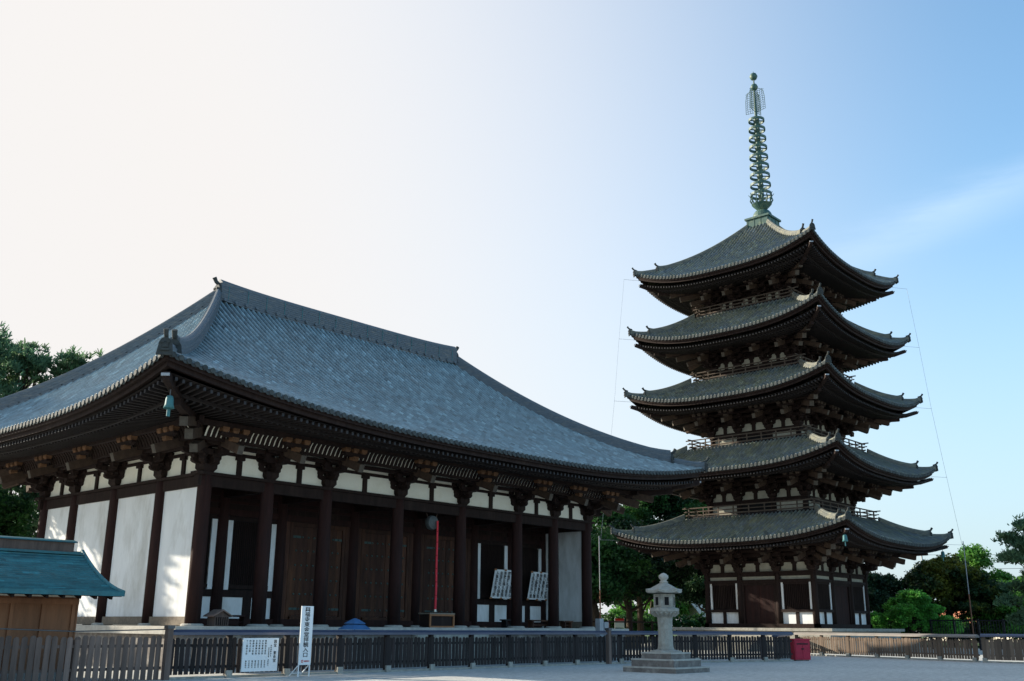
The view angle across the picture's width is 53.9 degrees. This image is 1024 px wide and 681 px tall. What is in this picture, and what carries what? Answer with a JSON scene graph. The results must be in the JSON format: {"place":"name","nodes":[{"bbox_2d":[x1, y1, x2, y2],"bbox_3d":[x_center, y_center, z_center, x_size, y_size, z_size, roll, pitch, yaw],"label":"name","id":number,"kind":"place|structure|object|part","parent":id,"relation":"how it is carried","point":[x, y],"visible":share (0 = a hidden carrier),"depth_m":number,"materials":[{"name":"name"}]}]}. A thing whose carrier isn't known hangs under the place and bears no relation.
{"place":"outdoors","nodes":[
{"label":"outdoors","id":0,"kind":"place"},
{"bbox_2d":[0,0,1023,626],"label":"sky","id":1,"kind":"structure","parent":0,"point":[487,179],"materials":[{"name":"blue"}]},
{"bbox_2d":[76,624,1023,680],"bbox_3d":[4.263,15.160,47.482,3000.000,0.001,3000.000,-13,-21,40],"label":"ground","id":2,"kind":"structure","parent":0,"point":[826,668],"depth_m":36.43,"materials":[{"name":"grey gravel"}]},
{"bbox_2d":[0,322,27,522],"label":"pine tree","id":3,"kind":"object","parent":2,"relation":"on","point":[7,347],"visible":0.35,"depth_m":55.22,"materials":[{"name":"green plant"}]},
{"bbox_2d":[0,485,38,536],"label":"broadleaf tree","id":4,"kind":"object","parent":2,"relation":"on","point":[20,511],"visible":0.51,"depth_m":51.19,"materials":[{"name":"green plant"}]},
{"bbox_2d":[0,338,55,537],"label":"pine tree","id":5,"kind":"object","parent":2,"relation":"on","point":[33,364],"visible":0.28,"depth_m":57.18,"materials":[{"name":"green plant"}]},
{"bbox_2d":[14,345,104,537],"bbox_3d":[-25.422,8.714,57.096,5.985,17.199,5.964,-13,-21,40],"label":"pine tree","id":6,"kind":"object","parent":2,"relation":"on","point":[66,362],"visible":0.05,"depth_m":57.93,"materials":[{"name":"green plant"}]},
{"bbox_2d":[0,535,124,680],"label":"wooden hut","id":7,"kind":"object","parent":2,"relation":"on","point":[46,584],"visible":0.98,"depth_m":29.07,"materials":[{"name":"wood"}]},
{"bbox_2d":[0,635,162,680],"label":"picket fence","id":8,"kind":"object","parent":2,"relation":"on","point":[72,647],"visible":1,"depth_m":27.67,"materials":[{"name":"grey wood"}]},
{"bbox_2d":[160,625,175,679],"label":"gate post","id":9,"kind":"object","parent":2,"relation":"on","point":[167,653],"visible":1,"depth_m":29.44,"materials":[{"name":"wood"}]},
{"bbox_2d":[0,628,164,631],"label":"cable","id":10,"kind":"object","parent":9,"relation":"attached to","point":[79,631],"visible":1,"depth_m":27.78,"materials":[{"name":"metal"}]},
{"bbox_2d":[289,606,313,676],"bbox_3d":[-6.755,9.628,32.222,0.541,2.170,0.460,-13,-21,40],"label":"entrance sign","id":11,"kind":"object","parent":2,"relation":"on","point":[305,638],"visible":1,"depth_m":32.08,"materials":[{"name":"white"}]},
{"bbox_2d":[0,277,709,670],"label":"temple hall","id":12,"kind":"structure","parent":2,"relation":"on","point":[280,465],"depth_m":44.60,"materials":[{"name":"tile"}]},
{"bbox_2d":[163,389,173,416],"bbox_3d":[-11.427,1.887,33.612,0.361,1.309,0.361,-13,-21,40],"label":"wind bell","id":13,"kind":"object","parent":12,"relation":"hanging from","point":[169,403],"visible":0.98,"depth_m":33.47,"materials":[{"name":"teal metal"}]},
{"bbox_2d":[201,514,217,617],"bbox_3d":[-13.146,9.079,40.765,0.210,4.170,2.330,-13,-21,40],"label":"window","id":14,"kind":"structure","parent":12,"relation":"in","point":[213,519],"depth_m":41.42,"materials":[{"name":"white paint"}]},
{"bbox_2d":[203,609,232,625],"bbox_3d":[-10.976,10.353,37.572,0.680,0.610,0.840,-13,-21,40],"label":"shrine box","id":15,"kind":"object","parent":12,"relation":"on","point":[217,617],"visible":0.96,"depth_m":37.39,"materials":[{"name":"brown wood"}]},
{"bbox_2d":[228,615,248,625],"bbox_3d":[-10.840,10.815,38.848,0.400,0.420,1.300,-13,-21,40],"label":"bench","id":16,"kind":"object","parent":12,"relation":"on","point":[242,620],"visible":0.45,"depth_m":39.09,"materials":[{"name":"brown wood"}]},
{"bbox_2d":[222,516,276,618],"bbox_3d":[-11.214,9.683,42.842,0.210,4.170,2.430,-13,-21,40],"label":"window","id":17,"kind":"structure","parent":12,"relation":"in","point":[242,532],"depth_m":42.55,"materials":[{"name":"black paint"}]},
{"bbox_2d":[281,521,349,619],"bbox_3d":[-8.813,10.400,45.322,0.250,4.180,3.580,-13,-21,40],"label":"door","id":18,"kind":"structure","parent":12,"relation":"in","point":[301,538],"depth_m":45.15,"materials":[{"name":"brown wood"}]},
{"bbox_2d":[355,528,413,620],"bbox_3d":[-6.098,11.249,48.240,0.250,4.180,3.530,-13,-21,40],"label":"door","id":19,"kind":"structure","parent":12,"relation":"in","point":[372,584],"depth_m":47.96,"materials":[{"name":"brown wood"}]},
{"bbox_2d":[425,513,437,529],"bbox_3d":[-3.763,8.345,47.227,0.320,1.101,0.954,-13,-21,40],"label":"temple gong","id":20,"kind":"object","parent":12,"relation":"hanging from","point":[431,522],"visible":1,"depth_m":47.01,"materials":[{"name":"grey metal"}]},
{"bbox_2d":[434,521,438,611],"bbox_3d":[-3.498,10.437,46.587,0.113,4.120,0.120,-5,-17,19],"label":"bell rope","id":21,"kind":"object","parent":20,"relation":"hanging from","point":[435,595],"visible":0.98,"depth_m":46.53,"materials":[{"name":"red fabric"}]},
{"bbox_2d":[418,612,454,627],"bbox_3d":[-3.437,12.726,45.858,0.760,0.680,1.600,-13,-21,40],"label":"offertory box","id":22,"kind":"object","parent":12,"relation":"on","point":[437,619],"visible":1,"depth_m":45.49,"materials":[{"name":"orange wood"}]},
{"bbox_2d":[419,534,470,620],"bbox_3d":[-3.384,12.098,51.158,0.250,4.180,3.580,-13,-21,40],"label":"door","id":23,"kind":"structure","parent":12,"relation":"in","point":[445,571],"depth_m":50.96,"materials":[{"name":"brown wood"}]},
{"bbox_2d":[477,540,507,621],"bbox_3d":[-1.104,12.845,53.708,0.210,4.170,2.380,-13,-21,40],"label":"window","id":24,"kind":"structure","parent":12,"relation":"in","point":[492,555],"depth_m":53.53,"materials":[{"name":"black paint"}]},
{"bbox_2d":[489,569,510,598],"bbox_3d":[-0.470,12.897,53.270,0.371,1.528,1.696,-13,-21,40],"label":"calligraphy board","id":25,"kind":"object","parent":12,"relation":"attached to","point":[501,586],"visible":0.85,"depth_m":53.16,"materials":[{"name":"white wood"}]},
{"bbox_2d":[500,619,510,627],"bbox_3d":[-0.190,14.534,51.668,0.400,0.420,0.900,-13,-21,40],"label":"bench","id":26,"kind":"object","parent":12,"relation":"on","point":[504,624],"visible":0.61,"depth_m":51.43,"materials":[{"name":"black wood"}]},
{"bbox_2d":[522,544,540,621],"bbox_3d":[0.811,13.444,55.767,0.210,4.170,2.330,-13,-21,40],"label":"window","id":27,"kind":"structure","parent":12,"relation":"in","point":[531,554],"depth_m":55.89,"materials":[{"name":"white paint"}]},
{"bbox_2d":[526,571,547,600],"bbox_3d":[1.482,13.508,55.368,0.371,1.528,1.696,-13,-21,40],"label":"calligraphy board","id":28,"kind":"object","parent":12,"relation":"attached to","point":[538,587],"visible":0.95,"depth_m":55.29,"materials":[{"name":"white wood"}]},
{"bbox_2d":[526,620,547,627],"bbox_3d":[1.393,14.609,51.850,0.400,0.400,1.600,-13,-21,40],"label":"bench","id":29,"kind":"object","parent":12,"relation":"on","point":[531,624],"visible":0.86,"depth_m":51.51,"materials":[{"name":"brown wood"}]},
{"bbox_2d":[559,621,573,627],"bbox_3d":[2.879,15.145,53.662,0.400,0.380,0.800,-13,-21,40],"label":"bench","id":30,"kind":"object","parent":12,"relation":"on","point":[565,624],"visible":0.79,"depth_m":53.56,"materials":[{"name":"brown wood"}]},
{"bbox_2d":[339,618,370,660],"bbox_3d":[-5.896,11.306,37.526,1.146,1.830,1.146,8,-17,-25],"label":"canopy","id":31,"kind":"object","parent":2,"relation":"on","point":[354,624],"visible":0.94,"depth_m":37.41,"materials":[{"name":"blue fabric"}]},
{"bbox_2d":[169,629,606,679],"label":"picket fence","id":32,"kind":"object","parent":2,"relation":"on","point":[574,648],"visible":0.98,"depth_m":35.82,"materials":[{"name":"wood"}]},
{"bbox_2d":[240,638,278,671],"bbox_3d":[-7.911,9.866,31.609,0.046,1.000,1.320,-13,-21,40],"label":"notice board","id":33,"kind":"object","parent":32,"relation":"attached to","point":[259,654],"visible":1,"depth_m":31.57,"materials":[{"name":"white"}]},
{"bbox_2d":[595,619,608,661],"bbox_3d":[4.130,13.738,46.044,0.250,1.950,0.670,-13,-21,40],"label":"utility box","id":34,"kind":"object","parent":2,"relation":"on","point":[601,625],"visible":0.55,"depth_m":46.04,"materials":[{"name":"grey metal"}]},
{"bbox_2d":[605,628,611,663],"bbox_3d":[4.321,13.658,45.003,0.230,1.540,0.230,-13,-21,40],"label":"gate post","id":35,"kind":"object","parent":2,"relation":"on","point":[608,649],"visible":0.96,"depth_m":44.93,"materials":[{"name":"wood"}]},
{"bbox_2d":[591,509,640,626],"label":"shade tree","id":36,"kind":"object","parent":2,"relation":"on","point":[596,526],"visible":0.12,"depth_m":96.15,"materials":[{"name":"green plant"}]},
{"bbox_2d":[592,620,657,636],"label":"rail fence","id":37,"kind":"object","parent":2,"relation":"on","point":[631,622],"visible":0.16,"depth_m":76.77,"materials":[{"name":"brown wood"}]},
{"bbox_2d":[591,529,659,626],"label":"shade tree","id":38,"kind":"object","parent":2,"relation":"on","point":[621,568],"visible":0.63,"depth_m":81.84,"materials":[{"name":"green plant"}]},
{"bbox_2d":[621,495,670,643],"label":"shade tree","id":39,"kind":"object","parent":2,"relation":"on","point":[643,514],"visible":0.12,"depth_m":100.53,"materials":[{"name":"green plant"}]},
{"bbox_2d":[597,518,698,630],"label":"shade tree","id":40,"kind":"object","parent":2,"relation":"on","point":[669,568],"visible":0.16,"depth_m":86.49,"materials":[{"name":"green plant"}]},
{"bbox_2d":[621,494,695,598],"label":"shade tree","id":41,"kind":"object","parent":2,"relation":"on","point":[665,515],"visible":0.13,"depth_m":103.10,"materials":[{"name":"green plant"}]},
{"bbox_2d":[622,573,709,673],"bbox_3d":[5.754,10.584,37.861,2.330,3.580,2.330,-13,-21,40],"label":"stone lantern","id":42,"kind":"object","parent":2,"relation":"on","point":[666,657],"visible":1,"depth_m":37.38,"materials":[{"name":"stone"}]},
{"bbox_2d":[657,560,705,612],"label":"shade tree","id":43,"kind":"object","parent":2,"relation":"on","point":[693,588],"visible":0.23,"depth_m":96.17,"materials":[{"name":"green plant"}]},
{"bbox_2d":[670,498,707,603],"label":"shade tree","id":44,"kind":"object","parent":2,"relation":"on","point":[695,504],"visible":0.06,"depth_m":102.81,"materials":[{"name":"green plant"}]},
{"bbox_2d":[611,631,793,663],"bbox_3d":[9.248,14.581,47.901,11.322,1.420,0.300,10,-18,-29],"label":"picket fence","id":45,"kind":"object","parent":2,"relation":"on","point":[625,646],"visible":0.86,"depth_m":48.09,"materials":[{"name":"wood"}]},
{"bbox_2d":[609,72,953,652],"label":"pagoda","id":46,"kind":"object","parent":2,"relation":"on","point":[766,343],"visible":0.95,"depth_m":77.56,"materials":[{"name":"wood"}]},
{"bbox_2d":[599,279,636,618],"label":"lightning conductor","id":47,"kind":"object","parent":46,"relation":"attached to","point":[602,520],"visible":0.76,"depth_m":78.04,"materials":[{"name":"grey metal"}]},
{"bbox_2d":[842,534,847,545],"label":"wind bell","id":48,"kind":"object","parent":46,"relation":"hanging from","point":[845,539],"visible":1,"depth_m":66.93,"materials":[{"name":"teal metal"}]},
{"bbox_2d":[772,635,791,659],"bbox_3d":[15.517,17.418,57.512,0.300,1.300,12.763,-5,-17,18],"label":"picket fence","id":49,"kind":"object","parent":2,"relation":"on","point":[782,636],"visible":0.21,"depth_m":53.76,"materials":[{"name":"wood"}]},
{"bbox_2d":[790,639,810,660],"bbox_3d":[14.704,15.794,51.405,0.900,1.080,0.670,3,-16,-10],"label":"red cabinet","id":50,"kind":"object","parent":2,"relation":"on","point":[800,649],"visible":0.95,"depth_m":51.12,"materials":[{"name":"metal"}]},
{"bbox_3d":[14.759,15.717,51.113,0.760,0.830,0.017,3,-16,-10],"label":"door","id":51,"kind":"part","parent":50,"relation":"part of","materials":[{"name":"red paint"}]},
{"bbox_2d":[794,632,980,661],"bbox_3d":[20.775,17.336,57.186,0.300,1.360,13.566,8,-18,-25],"label":"picket fence","id":52,"kind":"object","parent":2,"relation":"on","point":[848,643],"visible":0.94,"depth_m":56.01,"materials":[{"name":"wood"}]},
{"bbox_2d":[870,588,963,638],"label":"leafy bush","id":53,"kind":"object","parent":2,"relation":"on","point":[904,607],"visible":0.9,"depth_m":84.40,"materials":[{"name":"green plant"}]},
{"bbox_2d":[892,287,973,633],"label":"lightning conductor","id":54,"kind":"object","parent":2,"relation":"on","point":[955,516],"visible":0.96,"depth_m":80.28,"materials":[{"name":"grey metal"}]},
{"bbox_2d":[874,619,1023,649],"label":"rail fence","id":55,"kind":"object","parent":2,"relation":"on","point":[978,628],"visible":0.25,"depth_m":81.71,"materials":[{"name":"black"}]},
{"bbox_2d":[980,634,1023,663],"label":"board fence","id":56,"kind":"object","parent":2,"relation":"on","point":[1008,648],"visible":1,"depth_m":50.52,"materials":[{"name":"wood"}]},
{"bbox_2d":[990,513,1023,625],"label":"pine tree","id":57,"kind":"object","parent":2,"relation":"on","point":[1013,538],"visible":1,"depth_m":69.50,"materials":[{"name":"green plant"}]},
{"bbox_2d":[625,635,640,648],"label":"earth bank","id":58,"kind":"structure","parent":0,"point":[635,639],"depth_m":76.19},
{"bbox_2d":[645,635,1013,647],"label":"lawn","id":59,"kind":"structure","parent":0,"point":[919,638],"depth_m":111.19,"materials":[{"name":"green plant"}]},
{"bbox_2d":[615,618,624,628],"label":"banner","id":60,"kind":"object","parent":59,"relation":"on","point":[619,625],"visible":0.62,"depth_m":108.71,"materials":[{"name":"white"}]},
{"bbox_2d":[608,599,691,639],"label":"distant tree","id":61,"kind":"object","parent":59,"relation":"on","point":[618,610],"visible":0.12,"depth_m":127.98,"materials":[{"name":"green plant"}]},
{"bbox_2d":[601,610,705,630],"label":"hedge","id":62,"kind":"object","parent":59,"relation":"on","point":[695,621],"visible":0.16,"depth_m":113.63,"materials":[{"name":"green plant"}]},
{"bbox_2d":[678,602,705,626],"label":"house","id":63,"kind":"structure","parent":59,"relation":"on","point":[694,609],"depth_m":128.37,"materials":[{"name":"grey metal"}]},
{"bbox_2d":[867,571,920,637],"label":"round tree","id":64,"kind":"object","parent":59,"relation":"on","point":[881,587],"visible":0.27,"depth_m":98.68,"materials":[{"name":"green plant"}]},
{"bbox_2d":[890,553,1013,645],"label":"round tree","id":65,"kind":"object","parent":59,"relation":"on","point":[941,581],"visible":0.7,"depth_m":95.56,"materials":[{"name":"green plant"}]},
{"bbox_2d":[927,610,1002,641],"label":"house","id":66,"kind":"structure","parent":59,"relation":"on","point":[967,618],"depth_m":138.28,"materials":[{"name":"ceramic"}]},
{"bbox_2d":[916,618,1021,639],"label":"hedge","id":67,"kind":"object","parent":59,"relation":"on","point":[968,627],"visible":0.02,"depth_m":108.21,"materials":[{"name":"green plant"}]},
{"bbox_2d":[952,543,1016,617],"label":"lime tree","id":68,"kind":"object","parent":59,"relation":"on","point":[976,556],"visible":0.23,"depth_m":114.76,"materials":[{"name":"green plant"}]},
{"bbox_2d":[977,593,1023,638],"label":"round tree","id":69,"kind":"object","parent":59,"relation":"on","point":[1002,608],"visible":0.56,"depth_m":93.00,"materials":[{"name":"green plant"}]},
{"bbox_2d":[1010,563,1023,595],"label":"lime tree","id":70,"kind":"object","parent":59,"relation":"on","point":[1017,592],"visible":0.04,"depth_m":101.08,"materials":[{"name":"green plant"}]}
]}

